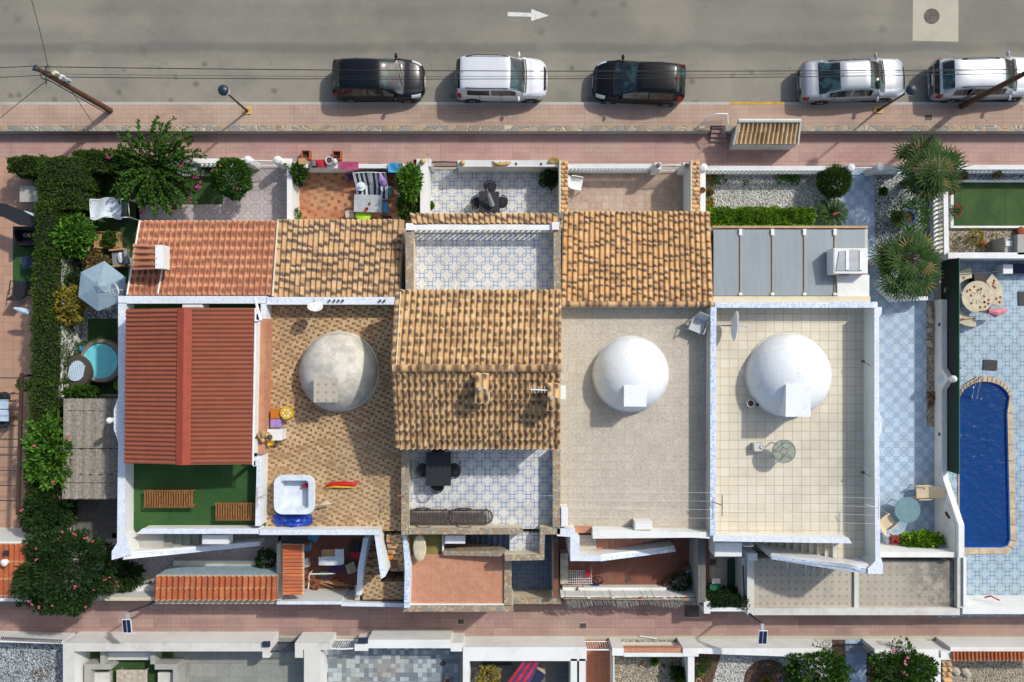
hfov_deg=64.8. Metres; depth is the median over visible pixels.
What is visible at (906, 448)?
tiled path
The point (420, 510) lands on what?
sun lounger
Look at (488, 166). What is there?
garden wall
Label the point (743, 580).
rail
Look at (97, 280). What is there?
parasol
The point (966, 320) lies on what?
curved bench
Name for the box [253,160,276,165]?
garden gate
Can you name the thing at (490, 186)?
patio chair
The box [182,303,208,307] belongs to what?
air conditioner
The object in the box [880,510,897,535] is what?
garden chair
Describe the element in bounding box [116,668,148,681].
table
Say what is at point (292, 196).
garden wall
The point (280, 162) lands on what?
balustrade wall
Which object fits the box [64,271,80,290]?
shrub
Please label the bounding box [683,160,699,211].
party wall
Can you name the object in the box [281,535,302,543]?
awning
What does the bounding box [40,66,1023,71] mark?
overhead cable
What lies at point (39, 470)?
shrub
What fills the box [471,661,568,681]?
patio
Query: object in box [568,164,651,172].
balustrade wall
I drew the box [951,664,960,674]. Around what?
garden stone
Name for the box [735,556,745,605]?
garden wall
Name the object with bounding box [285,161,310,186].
plant
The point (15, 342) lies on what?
neighbour patio
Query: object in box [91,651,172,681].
lawn
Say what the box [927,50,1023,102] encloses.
parked car
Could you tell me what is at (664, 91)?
parked car
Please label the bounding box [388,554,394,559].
paper bag
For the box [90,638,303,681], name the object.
patio
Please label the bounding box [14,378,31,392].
shrub
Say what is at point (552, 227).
balustrade
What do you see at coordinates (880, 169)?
balustrade wall
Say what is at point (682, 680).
plant
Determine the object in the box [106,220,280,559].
terrace house
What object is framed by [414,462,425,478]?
patio chair
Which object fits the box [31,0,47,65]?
overhead cable
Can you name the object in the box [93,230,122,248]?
planter bench
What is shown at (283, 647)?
garden gate
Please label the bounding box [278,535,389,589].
patio
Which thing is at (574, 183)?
garden chair
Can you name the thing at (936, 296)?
ground
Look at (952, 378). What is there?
finial
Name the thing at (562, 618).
alley
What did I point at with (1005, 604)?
garden wall
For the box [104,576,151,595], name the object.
ground cover
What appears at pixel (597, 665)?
patio
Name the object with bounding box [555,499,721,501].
clothes line
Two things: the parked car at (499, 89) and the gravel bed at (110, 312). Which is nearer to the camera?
the parked car at (499, 89)
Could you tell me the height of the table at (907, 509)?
0.740 m
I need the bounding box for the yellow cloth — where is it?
[267,440,274,445]
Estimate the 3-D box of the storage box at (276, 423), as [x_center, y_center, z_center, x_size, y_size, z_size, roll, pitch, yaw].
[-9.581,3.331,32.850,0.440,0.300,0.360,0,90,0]
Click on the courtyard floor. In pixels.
(99, 517)
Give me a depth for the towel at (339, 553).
35.10 m
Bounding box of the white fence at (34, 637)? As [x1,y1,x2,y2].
[0,631,74,643]
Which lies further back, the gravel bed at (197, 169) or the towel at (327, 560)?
the gravel bed at (197, 169)
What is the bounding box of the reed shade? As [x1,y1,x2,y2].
[58,397,117,499]
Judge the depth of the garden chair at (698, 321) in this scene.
32.55 m
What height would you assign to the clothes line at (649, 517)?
0.120 m
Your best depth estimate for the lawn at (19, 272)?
35.99 m
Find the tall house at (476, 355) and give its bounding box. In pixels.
[391,213,561,611]
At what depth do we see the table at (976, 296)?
35.26 m
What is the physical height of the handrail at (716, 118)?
1.029 m
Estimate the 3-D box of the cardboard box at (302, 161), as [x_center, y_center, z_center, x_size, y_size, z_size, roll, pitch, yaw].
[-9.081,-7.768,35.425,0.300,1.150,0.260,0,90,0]
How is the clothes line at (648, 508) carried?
attached to the clothes line bracket
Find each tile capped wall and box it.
[936,637,1023,660]
[941,660,951,681]
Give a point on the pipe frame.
(310, 573)
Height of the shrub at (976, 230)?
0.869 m
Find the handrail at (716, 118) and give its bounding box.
[699,113,728,134]
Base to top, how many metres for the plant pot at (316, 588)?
0.300 m
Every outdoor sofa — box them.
[84,658,118,681]
[100,651,161,663]
[155,658,184,681]
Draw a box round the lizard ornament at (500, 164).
[493,161,510,166]
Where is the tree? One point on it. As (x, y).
(151, 172)
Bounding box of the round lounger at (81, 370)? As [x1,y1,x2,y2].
[67,355,93,385]
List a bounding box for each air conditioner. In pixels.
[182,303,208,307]
[202,534,232,543]
[445,534,465,543]
[560,504,567,526]
[633,518,651,529]
[827,248,867,274]
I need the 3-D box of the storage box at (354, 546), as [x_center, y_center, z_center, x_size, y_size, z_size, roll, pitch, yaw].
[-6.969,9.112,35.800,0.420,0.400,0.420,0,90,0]
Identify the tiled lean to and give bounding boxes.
[154,558,278,600]
[283,540,312,594]
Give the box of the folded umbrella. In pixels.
[378,172,387,189]
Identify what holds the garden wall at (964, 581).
on the pool terrace
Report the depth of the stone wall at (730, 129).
35.44 m
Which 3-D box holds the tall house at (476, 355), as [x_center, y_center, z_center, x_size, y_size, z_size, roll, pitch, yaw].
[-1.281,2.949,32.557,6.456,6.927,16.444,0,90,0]
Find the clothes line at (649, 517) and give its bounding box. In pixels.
[555,516,721,518]
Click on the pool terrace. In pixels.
(1000, 338)
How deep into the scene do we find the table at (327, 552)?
35.20 m
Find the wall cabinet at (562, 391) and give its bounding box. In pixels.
[560,385,565,398]
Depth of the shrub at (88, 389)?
34.66 m
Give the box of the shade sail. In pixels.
[0,203,35,225]
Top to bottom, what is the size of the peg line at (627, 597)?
0.060 m
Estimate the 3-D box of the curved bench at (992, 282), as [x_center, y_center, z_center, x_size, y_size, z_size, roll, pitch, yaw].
[21.314,-2.209,35.773,0.612,0.455,1.528,-16,90,0]
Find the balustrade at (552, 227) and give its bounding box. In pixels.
[406,222,558,232]
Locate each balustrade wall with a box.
[193,156,259,169]
[273,156,295,169]
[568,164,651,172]
[699,163,854,174]
[864,163,906,175]
[929,190,948,254]
[946,165,1023,173]
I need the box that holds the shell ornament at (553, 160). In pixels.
[548,157,558,163]
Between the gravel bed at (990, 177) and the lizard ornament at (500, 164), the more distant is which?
the gravel bed at (990, 177)
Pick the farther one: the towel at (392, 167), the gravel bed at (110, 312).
the gravel bed at (110, 312)
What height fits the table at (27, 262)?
0.450 m
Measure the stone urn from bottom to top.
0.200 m
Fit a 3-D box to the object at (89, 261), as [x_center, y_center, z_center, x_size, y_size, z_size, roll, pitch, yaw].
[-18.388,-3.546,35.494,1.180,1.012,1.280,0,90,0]
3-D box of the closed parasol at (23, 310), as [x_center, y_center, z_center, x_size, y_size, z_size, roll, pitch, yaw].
[-20.898,-1.266,35.222,0.896,1.556,0.235,20,90,0]
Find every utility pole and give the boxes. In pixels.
[32,65,112,113]
[959,71,1023,108]
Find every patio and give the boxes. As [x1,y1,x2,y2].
[0,160,32,596]
[80,213,117,394]
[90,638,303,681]
[112,533,280,581]
[136,166,286,225]
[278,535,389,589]
[299,168,420,223]
[327,641,458,681]
[427,169,559,224]
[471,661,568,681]
[512,535,557,589]
[559,536,708,600]
[561,169,682,223]
[585,640,609,681]
[710,544,751,589]
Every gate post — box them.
[650,162,660,174]
[677,162,689,174]
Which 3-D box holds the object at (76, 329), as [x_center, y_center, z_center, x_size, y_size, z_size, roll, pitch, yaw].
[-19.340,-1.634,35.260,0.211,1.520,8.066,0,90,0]
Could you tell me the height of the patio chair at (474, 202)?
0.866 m
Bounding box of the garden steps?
[710,126,727,141]
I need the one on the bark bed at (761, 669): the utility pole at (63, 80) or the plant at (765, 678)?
the plant at (765, 678)
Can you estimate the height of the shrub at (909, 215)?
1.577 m
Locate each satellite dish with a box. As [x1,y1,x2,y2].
[104,284,122,296]
[307,299,322,311]
[716,311,746,340]
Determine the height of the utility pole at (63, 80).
5.600 m
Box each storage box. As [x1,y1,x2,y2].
[20,186,40,204]
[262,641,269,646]
[267,428,285,439]
[270,418,282,427]
[271,409,281,418]
[304,542,311,550]
[304,557,310,566]
[307,535,318,541]
[331,561,345,572]
[345,209,354,218]
[345,560,357,574]
[349,541,359,551]
[351,550,360,558]
[355,583,360,599]
[358,637,367,642]
[390,560,396,567]
[482,661,510,664]
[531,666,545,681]
[559,549,567,583]
[586,570,590,576]
[709,583,721,590]
[710,559,715,564]
[711,577,719,582]
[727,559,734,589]
[969,273,986,282]
[983,359,997,370]
[994,264,1012,274]
[1013,264,1023,273]
[1018,291,1023,304]
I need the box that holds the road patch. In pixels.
[913,0,957,41]
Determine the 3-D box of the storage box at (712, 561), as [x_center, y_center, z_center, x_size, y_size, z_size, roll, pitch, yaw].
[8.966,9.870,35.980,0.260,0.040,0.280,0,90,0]
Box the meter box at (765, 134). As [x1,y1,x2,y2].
[729,119,801,149]
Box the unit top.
[836,249,862,270]
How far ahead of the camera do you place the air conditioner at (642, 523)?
32.39 m
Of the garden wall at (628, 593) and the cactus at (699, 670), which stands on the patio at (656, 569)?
the garden wall at (628, 593)
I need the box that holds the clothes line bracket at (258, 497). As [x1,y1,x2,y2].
[257,487,267,507]
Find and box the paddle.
[305,500,330,508]
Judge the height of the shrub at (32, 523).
3.104 m
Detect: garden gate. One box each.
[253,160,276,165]
[270,642,294,651]
[330,639,356,649]
[432,161,457,166]
[585,641,611,649]
[660,164,682,170]
[742,542,753,546]
[837,643,872,652]
[851,167,873,172]
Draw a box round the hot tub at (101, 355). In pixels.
[80,339,117,382]
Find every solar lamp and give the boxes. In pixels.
[122,601,154,632]
[749,613,767,644]
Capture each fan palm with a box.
[868,228,944,303]
[890,131,970,209]
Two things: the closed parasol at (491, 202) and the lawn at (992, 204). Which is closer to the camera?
the closed parasol at (491, 202)
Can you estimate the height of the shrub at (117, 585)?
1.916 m
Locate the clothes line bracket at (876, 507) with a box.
[865,498,878,518]
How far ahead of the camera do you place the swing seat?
34.77 m
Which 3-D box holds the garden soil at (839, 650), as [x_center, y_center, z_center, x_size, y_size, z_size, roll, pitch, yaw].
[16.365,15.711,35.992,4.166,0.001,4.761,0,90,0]
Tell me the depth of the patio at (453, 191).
35.99 m
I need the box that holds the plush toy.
[255,430,271,442]
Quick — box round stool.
[280,407,293,418]
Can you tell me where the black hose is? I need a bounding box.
[592,576,603,584]
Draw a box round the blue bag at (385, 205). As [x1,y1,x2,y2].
[382,198,388,212]
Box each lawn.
[13,245,34,289]
[80,341,117,393]
[88,319,117,340]
[90,177,139,256]
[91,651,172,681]
[108,257,127,295]
[140,176,222,203]
[954,183,1023,225]
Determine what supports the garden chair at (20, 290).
on the lawn at (19, 272)
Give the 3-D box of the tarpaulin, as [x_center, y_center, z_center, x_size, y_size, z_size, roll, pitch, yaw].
[-8.929,7.257,32.827,1.601,0.227,0.570,0,90,0]
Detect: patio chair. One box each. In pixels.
[0,392,15,401]
[0,416,15,428]
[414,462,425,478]
[429,486,443,493]
[430,449,444,455]
[451,462,460,478]
[470,195,478,209]
[483,180,495,190]
[499,195,507,208]
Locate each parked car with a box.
[332,53,425,102]
[456,52,547,102]
[592,54,685,106]
[797,52,904,104]
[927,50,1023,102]
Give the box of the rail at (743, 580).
[742,565,744,599]
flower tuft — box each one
[948,203,963,217]
[958,171,968,180]
[992,170,1003,178]
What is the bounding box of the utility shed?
[991,234,1023,254]
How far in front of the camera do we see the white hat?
35.37 m
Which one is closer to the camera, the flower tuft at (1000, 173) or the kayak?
the kayak
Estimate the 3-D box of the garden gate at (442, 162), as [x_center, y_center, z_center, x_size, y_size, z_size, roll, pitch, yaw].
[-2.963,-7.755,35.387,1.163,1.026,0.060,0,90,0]
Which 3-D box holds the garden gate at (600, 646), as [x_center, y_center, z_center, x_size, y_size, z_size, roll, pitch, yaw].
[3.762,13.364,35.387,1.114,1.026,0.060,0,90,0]
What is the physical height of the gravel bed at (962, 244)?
0.001 m
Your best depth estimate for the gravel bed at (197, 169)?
35.99 m
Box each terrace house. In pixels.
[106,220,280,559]
[255,219,411,607]
[557,211,716,560]
[710,302,962,615]
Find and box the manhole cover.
[924,8,939,23]
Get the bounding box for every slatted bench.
[144,489,195,507]
[215,502,255,519]
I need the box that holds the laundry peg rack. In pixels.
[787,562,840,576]
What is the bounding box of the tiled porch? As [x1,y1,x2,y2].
[0,528,71,600]
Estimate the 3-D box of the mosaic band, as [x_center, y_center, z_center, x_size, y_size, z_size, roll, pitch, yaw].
[18.837,7.024,34.890,0.054,1.277,3.623,0,90,0]
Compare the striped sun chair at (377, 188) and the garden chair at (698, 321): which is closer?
the garden chair at (698, 321)
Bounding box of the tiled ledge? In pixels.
[623,645,682,651]
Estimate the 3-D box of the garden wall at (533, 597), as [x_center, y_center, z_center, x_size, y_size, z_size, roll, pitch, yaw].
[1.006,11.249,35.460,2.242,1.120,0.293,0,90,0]
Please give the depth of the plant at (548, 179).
35.30 m
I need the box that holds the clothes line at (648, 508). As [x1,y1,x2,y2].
[592,507,702,509]
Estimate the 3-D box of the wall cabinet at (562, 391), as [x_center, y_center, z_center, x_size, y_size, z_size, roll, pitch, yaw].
[1.977,1.998,31.545,0.228,0.510,0.518,0,90,0]
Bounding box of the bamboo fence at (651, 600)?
[563,590,706,607]
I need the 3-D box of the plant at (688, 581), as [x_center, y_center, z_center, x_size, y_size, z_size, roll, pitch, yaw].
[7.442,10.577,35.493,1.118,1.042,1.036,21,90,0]
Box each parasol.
[13,307,34,314]
[78,261,127,310]
[487,189,494,206]
[979,308,1007,316]
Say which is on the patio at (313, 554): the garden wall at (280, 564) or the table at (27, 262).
the garden wall at (280, 564)
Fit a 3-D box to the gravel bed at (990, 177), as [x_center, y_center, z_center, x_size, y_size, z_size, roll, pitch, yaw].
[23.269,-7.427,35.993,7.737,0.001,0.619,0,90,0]
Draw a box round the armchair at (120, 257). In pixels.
[109,248,130,267]
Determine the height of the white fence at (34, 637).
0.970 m
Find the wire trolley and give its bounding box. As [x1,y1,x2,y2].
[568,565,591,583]
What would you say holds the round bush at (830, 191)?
on the gravel bed at (734, 192)
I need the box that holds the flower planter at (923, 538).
[882,528,944,547]
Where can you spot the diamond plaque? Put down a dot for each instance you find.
(940, 378)
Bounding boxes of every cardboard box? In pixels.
[298,158,307,164]
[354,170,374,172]
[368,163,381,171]
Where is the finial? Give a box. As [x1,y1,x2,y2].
[949,375,957,382]
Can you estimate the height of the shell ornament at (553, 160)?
0.165 m
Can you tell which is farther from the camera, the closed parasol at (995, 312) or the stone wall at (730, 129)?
the stone wall at (730, 129)
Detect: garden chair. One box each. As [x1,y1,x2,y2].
[6,280,31,300]
[568,175,582,192]
[686,311,710,334]
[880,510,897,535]
[911,483,945,500]
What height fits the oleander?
4.101 m
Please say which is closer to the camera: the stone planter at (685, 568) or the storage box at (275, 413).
the storage box at (275, 413)
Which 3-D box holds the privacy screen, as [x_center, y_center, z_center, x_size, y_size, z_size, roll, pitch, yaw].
[19.175,1.074,35.250,0.090,1.500,9.277,0,90,0]
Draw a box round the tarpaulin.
[273,512,312,526]
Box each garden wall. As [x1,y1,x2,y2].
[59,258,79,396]
[63,632,278,681]
[105,591,276,603]
[121,582,154,590]
[277,540,289,599]
[277,589,349,603]
[287,163,298,219]
[295,632,335,681]
[296,164,404,172]
[341,590,403,606]
[355,630,464,650]
[417,159,433,213]
[458,160,557,171]
[463,636,586,681]
[513,590,560,603]
[552,535,557,597]
[559,587,695,597]
[562,585,666,589]
[609,637,698,681]
[689,538,705,601]
[693,638,822,657]
[698,171,705,211]
[698,599,746,613]
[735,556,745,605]
[862,638,949,681]
[868,258,927,301]
[880,542,956,556]
[934,299,963,557]
[937,252,1023,260]
[949,180,1023,227]
[960,595,1023,613]
[963,557,965,605]
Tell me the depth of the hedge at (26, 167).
34.36 m
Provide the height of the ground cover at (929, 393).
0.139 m
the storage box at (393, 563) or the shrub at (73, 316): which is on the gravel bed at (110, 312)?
the shrub at (73, 316)
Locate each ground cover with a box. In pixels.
[14,601,37,608]
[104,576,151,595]
[198,163,229,173]
[457,619,463,624]
[579,622,586,628]
[683,604,699,617]
[706,174,715,207]
[711,174,802,185]
[924,114,932,120]
[926,391,934,407]
[950,233,1016,251]
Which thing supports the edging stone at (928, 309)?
on the gravel bed at (930, 380)
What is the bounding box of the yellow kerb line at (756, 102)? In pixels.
[730,102,783,103]
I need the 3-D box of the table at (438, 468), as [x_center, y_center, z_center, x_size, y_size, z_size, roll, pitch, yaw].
[-2.944,5.121,32.630,1.000,0.740,1.350,0,90,0]
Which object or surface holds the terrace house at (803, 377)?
on the ground at (936, 296)
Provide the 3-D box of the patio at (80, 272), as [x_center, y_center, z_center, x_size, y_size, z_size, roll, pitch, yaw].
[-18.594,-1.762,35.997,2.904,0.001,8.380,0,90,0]
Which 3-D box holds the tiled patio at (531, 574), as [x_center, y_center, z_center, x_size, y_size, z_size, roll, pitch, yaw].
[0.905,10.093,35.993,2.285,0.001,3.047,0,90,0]
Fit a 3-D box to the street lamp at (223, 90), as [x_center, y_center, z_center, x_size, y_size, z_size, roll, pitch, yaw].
[-11.646,-10.119,33.945,0.450,3.110,0.445,0,90,0]
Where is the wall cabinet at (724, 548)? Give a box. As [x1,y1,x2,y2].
[708,538,741,555]
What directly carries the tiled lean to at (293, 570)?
on the patio at (313, 554)
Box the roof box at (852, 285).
[836,275,868,295]
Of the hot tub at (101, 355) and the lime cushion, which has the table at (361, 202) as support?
the lime cushion
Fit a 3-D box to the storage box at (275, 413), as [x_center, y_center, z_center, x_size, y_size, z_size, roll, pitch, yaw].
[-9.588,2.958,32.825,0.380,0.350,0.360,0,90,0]
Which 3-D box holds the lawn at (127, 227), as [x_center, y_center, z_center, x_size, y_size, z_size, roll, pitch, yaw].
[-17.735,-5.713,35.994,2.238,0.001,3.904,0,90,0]
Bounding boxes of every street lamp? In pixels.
[218,85,251,113]
[874,84,916,113]
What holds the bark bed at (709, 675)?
on the gravel bed at (732, 668)
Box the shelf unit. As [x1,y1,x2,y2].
[13,226,38,247]
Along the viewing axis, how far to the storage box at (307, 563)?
35.70 m
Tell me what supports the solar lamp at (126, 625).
on the tiled patio at (154, 566)
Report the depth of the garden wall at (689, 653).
34.81 m
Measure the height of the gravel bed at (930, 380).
0.001 m
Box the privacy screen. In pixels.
[941,258,960,473]
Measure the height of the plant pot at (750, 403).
0.300 m
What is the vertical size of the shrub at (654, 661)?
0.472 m
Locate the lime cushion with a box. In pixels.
[355,212,370,219]
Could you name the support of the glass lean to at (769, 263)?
on the ground at (936, 296)
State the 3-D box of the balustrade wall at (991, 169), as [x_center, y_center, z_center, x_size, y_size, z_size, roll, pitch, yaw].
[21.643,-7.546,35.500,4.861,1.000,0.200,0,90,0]
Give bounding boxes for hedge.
[5,154,45,179]
[22,154,108,534]
[71,147,146,179]
[706,205,817,226]
[706,585,750,610]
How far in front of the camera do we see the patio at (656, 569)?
35.99 m
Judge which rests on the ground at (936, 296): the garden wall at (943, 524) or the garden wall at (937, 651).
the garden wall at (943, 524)
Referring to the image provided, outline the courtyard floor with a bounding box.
[68,395,117,537]
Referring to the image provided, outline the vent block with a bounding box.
[752,442,764,451]
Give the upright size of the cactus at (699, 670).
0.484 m
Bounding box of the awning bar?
[960,271,1003,274]
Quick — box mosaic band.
[939,459,955,548]
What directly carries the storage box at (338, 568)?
on the patio at (313, 554)
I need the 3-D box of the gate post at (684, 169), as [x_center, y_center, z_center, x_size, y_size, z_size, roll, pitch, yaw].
[7.505,-7.539,35.240,0.275,1.520,0.298,0,90,0]
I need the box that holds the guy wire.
[0,75,52,117]
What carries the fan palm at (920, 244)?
on the gravel bed at (885, 228)
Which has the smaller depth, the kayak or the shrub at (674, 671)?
the kayak
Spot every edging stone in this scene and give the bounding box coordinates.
[925,327,933,332]
[925,340,932,346]
[926,306,931,312]
[926,316,933,322]
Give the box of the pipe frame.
[308,570,334,588]
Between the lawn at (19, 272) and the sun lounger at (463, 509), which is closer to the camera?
the sun lounger at (463, 509)
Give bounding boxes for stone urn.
[980,227,1023,244]
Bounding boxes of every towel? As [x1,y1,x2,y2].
[308,160,315,166]
[312,159,326,167]
[319,556,340,564]
[335,549,343,563]
[339,162,357,169]
[388,163,400,172]
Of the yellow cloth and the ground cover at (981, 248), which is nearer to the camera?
the yellow cloth
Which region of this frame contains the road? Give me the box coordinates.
[0,0,1023,101]
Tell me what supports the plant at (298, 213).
on the patio at (324, 196)
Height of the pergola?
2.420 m
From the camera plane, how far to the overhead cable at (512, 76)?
31.00 m
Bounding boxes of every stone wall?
[0,125,709,133]
[724,125,735,133]
[800,125,1023,133]
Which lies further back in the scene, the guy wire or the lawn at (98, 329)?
the lawn at (98, 329)
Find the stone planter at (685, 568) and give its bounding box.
[662,564,690,588]
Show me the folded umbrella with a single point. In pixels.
(382, 180)
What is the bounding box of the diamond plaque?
[937,374,943,383]
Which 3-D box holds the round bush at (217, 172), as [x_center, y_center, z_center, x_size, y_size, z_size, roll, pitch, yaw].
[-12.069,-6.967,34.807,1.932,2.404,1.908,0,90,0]
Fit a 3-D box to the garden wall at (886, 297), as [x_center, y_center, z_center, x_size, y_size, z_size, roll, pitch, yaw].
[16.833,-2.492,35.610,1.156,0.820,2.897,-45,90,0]
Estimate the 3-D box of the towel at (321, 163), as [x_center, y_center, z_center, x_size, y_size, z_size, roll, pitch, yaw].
[-8.342,-7.676,34.888,0.657,0.269,0.333,0,90,0]
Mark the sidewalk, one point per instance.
(497, 115)
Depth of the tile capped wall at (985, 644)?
34.80 m
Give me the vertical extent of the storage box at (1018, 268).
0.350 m
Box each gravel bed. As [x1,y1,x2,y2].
[0,642,62,681]
[80,301,117,340]
[168,162,250,174]
[614,640,681,681]
[694,640,831,681]
[708,175,837,225]
[875,176,930,297]
[926,301,933,425]
[928,640,1023,681]
[949,228,1015,251]
[959,174,1023,179]
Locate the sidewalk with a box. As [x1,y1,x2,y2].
[0,105,1023,127]
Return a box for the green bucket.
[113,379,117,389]
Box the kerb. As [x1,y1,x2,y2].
[0,102,1023,104]
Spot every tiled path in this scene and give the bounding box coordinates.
[838,168,933,541]
[845,640,866,681]
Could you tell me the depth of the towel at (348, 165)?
34.90 m
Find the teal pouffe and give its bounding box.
[388,186,394,196]
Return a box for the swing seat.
[89,197,137,221]
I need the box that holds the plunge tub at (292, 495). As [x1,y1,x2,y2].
[274,475,314,513]
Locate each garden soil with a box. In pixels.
[33,180,63,591]
[832,640,915,681]
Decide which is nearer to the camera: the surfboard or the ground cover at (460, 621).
the surfboard
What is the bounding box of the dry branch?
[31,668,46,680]
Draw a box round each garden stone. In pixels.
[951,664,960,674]
[960,666,971,676]
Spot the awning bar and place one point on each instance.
(983, 272)
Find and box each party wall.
[557,160,568,217]
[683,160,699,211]
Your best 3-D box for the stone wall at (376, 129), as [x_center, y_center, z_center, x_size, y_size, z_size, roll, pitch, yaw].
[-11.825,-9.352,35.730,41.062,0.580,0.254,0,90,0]
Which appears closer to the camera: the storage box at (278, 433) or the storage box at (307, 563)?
the storage box at (278, 433)
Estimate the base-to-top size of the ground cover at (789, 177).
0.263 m
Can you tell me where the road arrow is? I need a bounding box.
[508,9,547,20]
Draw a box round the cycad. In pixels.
[814,198,847,225]
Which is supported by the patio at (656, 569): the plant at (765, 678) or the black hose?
the black hose
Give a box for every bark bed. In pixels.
[695,654,720,681]
[745,660,788,681]
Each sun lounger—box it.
[410,507,450,527]
[448,507,492,527]
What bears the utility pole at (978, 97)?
on the sidewalk
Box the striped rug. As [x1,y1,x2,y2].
[508,662,539,681]
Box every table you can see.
[0,399,16,420]
[22,257,33,268]
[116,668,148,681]
[321,546,344,557]
[354,194,382,213]
[426,451,450,485]
[479,191,498,212]
[771,440,795,462]
[892,497,919,522]
[960,281,992,312]
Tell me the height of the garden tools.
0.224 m
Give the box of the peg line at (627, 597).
[564,596,686,598]
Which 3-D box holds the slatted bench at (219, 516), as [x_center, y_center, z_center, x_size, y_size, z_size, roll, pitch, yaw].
[-11.147,6.899,32.795,1.720,0.410,0.700,0,90,0]
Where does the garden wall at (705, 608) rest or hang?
on the patio at (719, 569)
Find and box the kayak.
[324,481,359,488]
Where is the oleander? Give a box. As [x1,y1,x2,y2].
[8,525,119,617]
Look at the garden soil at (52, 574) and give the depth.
36.00 m
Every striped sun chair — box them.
[353,172,372,194]
[369,172,387,199]
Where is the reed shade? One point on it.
(88, 430)
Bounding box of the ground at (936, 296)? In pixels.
[64,166,1023,681]
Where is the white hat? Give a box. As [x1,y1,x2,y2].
[356,182,365,190]
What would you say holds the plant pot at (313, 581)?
on the patio at (313, 554)
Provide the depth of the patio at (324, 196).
35.99 m
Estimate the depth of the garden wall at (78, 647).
34.81 m
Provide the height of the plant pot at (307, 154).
0.350 m
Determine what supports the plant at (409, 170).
on the patio at (324, 196)
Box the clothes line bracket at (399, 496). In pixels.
[397,487,406,507]
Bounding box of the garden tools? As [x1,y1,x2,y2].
[321,580,350,590]
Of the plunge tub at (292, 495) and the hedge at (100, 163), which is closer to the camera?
the plunge tub at (292, 495)
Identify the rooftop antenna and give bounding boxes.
[530,386,546,392]
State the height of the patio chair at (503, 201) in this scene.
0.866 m
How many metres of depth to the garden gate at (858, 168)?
35.23 m
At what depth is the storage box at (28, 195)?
35.20 m
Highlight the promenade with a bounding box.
[0,131,1023,165]
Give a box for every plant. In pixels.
[253,547,276,568]
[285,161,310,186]
[294,207,302,219]
[394,160,424,205]
[395,190,419,221]
[668,569,692,591]
[677,670,694,681]
[759,675,771,681]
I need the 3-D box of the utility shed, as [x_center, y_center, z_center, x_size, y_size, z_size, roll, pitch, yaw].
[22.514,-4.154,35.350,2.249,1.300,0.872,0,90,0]
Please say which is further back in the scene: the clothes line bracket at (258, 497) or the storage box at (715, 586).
the storage box at (715, 586)
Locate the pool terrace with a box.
[955,261,1023,594]
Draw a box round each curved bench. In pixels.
[944,268,971,291]
[960,311,975,326]
[985,274,1002,306]
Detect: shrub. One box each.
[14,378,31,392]
[15,483,78,534]
[20,407,73,492]
[37,284,92,329]
[48,209,99,259]
[61,383,102,397]
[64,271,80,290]
[105,574,125,595]
[108,557,146,592]
[474,663,501,681]
[781,643,854,681]
[864,635,941,681]
[890,209,904,223]
[966,227,984,244]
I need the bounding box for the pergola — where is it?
[0,373,33,513]
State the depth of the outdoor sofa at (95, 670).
35.48 m
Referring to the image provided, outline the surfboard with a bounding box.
[413,535,425,560]
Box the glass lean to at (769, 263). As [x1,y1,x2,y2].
[711,226,869,301]
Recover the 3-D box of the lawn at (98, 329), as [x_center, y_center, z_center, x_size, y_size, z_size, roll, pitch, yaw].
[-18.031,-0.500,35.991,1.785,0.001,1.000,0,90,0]
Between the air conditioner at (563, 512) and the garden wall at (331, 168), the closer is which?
the air conditioner at (563, 512)
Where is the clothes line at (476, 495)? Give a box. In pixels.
[415,495,537,495]
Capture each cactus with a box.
[695,666,705,675]
[698,656,712,670]
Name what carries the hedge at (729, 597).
on the patio at (719, 569)
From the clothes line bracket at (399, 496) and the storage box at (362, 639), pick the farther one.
the storage box at (362, 639)
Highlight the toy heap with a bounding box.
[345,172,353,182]
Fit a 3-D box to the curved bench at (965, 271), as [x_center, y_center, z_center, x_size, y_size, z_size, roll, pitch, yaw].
[19.692,-2.663,35.773,1.583,0.455,0.626,-42,90,0]
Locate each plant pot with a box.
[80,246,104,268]
[94,254,111,264]
[301,150,311,159]
[309,578,316,586]
[312,583,319,590]
[324,571,329,577]
[325,156,332,163]
[332,151,341,160]
[332,578,340,586]
[430,201,434,210]
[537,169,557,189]
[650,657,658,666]
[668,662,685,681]
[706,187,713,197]
[746,400,754,406]
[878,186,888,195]
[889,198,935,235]
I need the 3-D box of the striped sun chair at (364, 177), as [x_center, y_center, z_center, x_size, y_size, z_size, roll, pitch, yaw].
[-6.529,-6.794,35.517,0.736,0.989,1.092,-4,90,0]
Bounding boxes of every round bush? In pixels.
[208,157,253,200]
[815,162,853,198]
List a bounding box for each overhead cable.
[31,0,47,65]
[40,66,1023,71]
[74,73,1023,78]
[83,70,983,76]
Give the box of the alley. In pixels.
[0,601,1023,634]

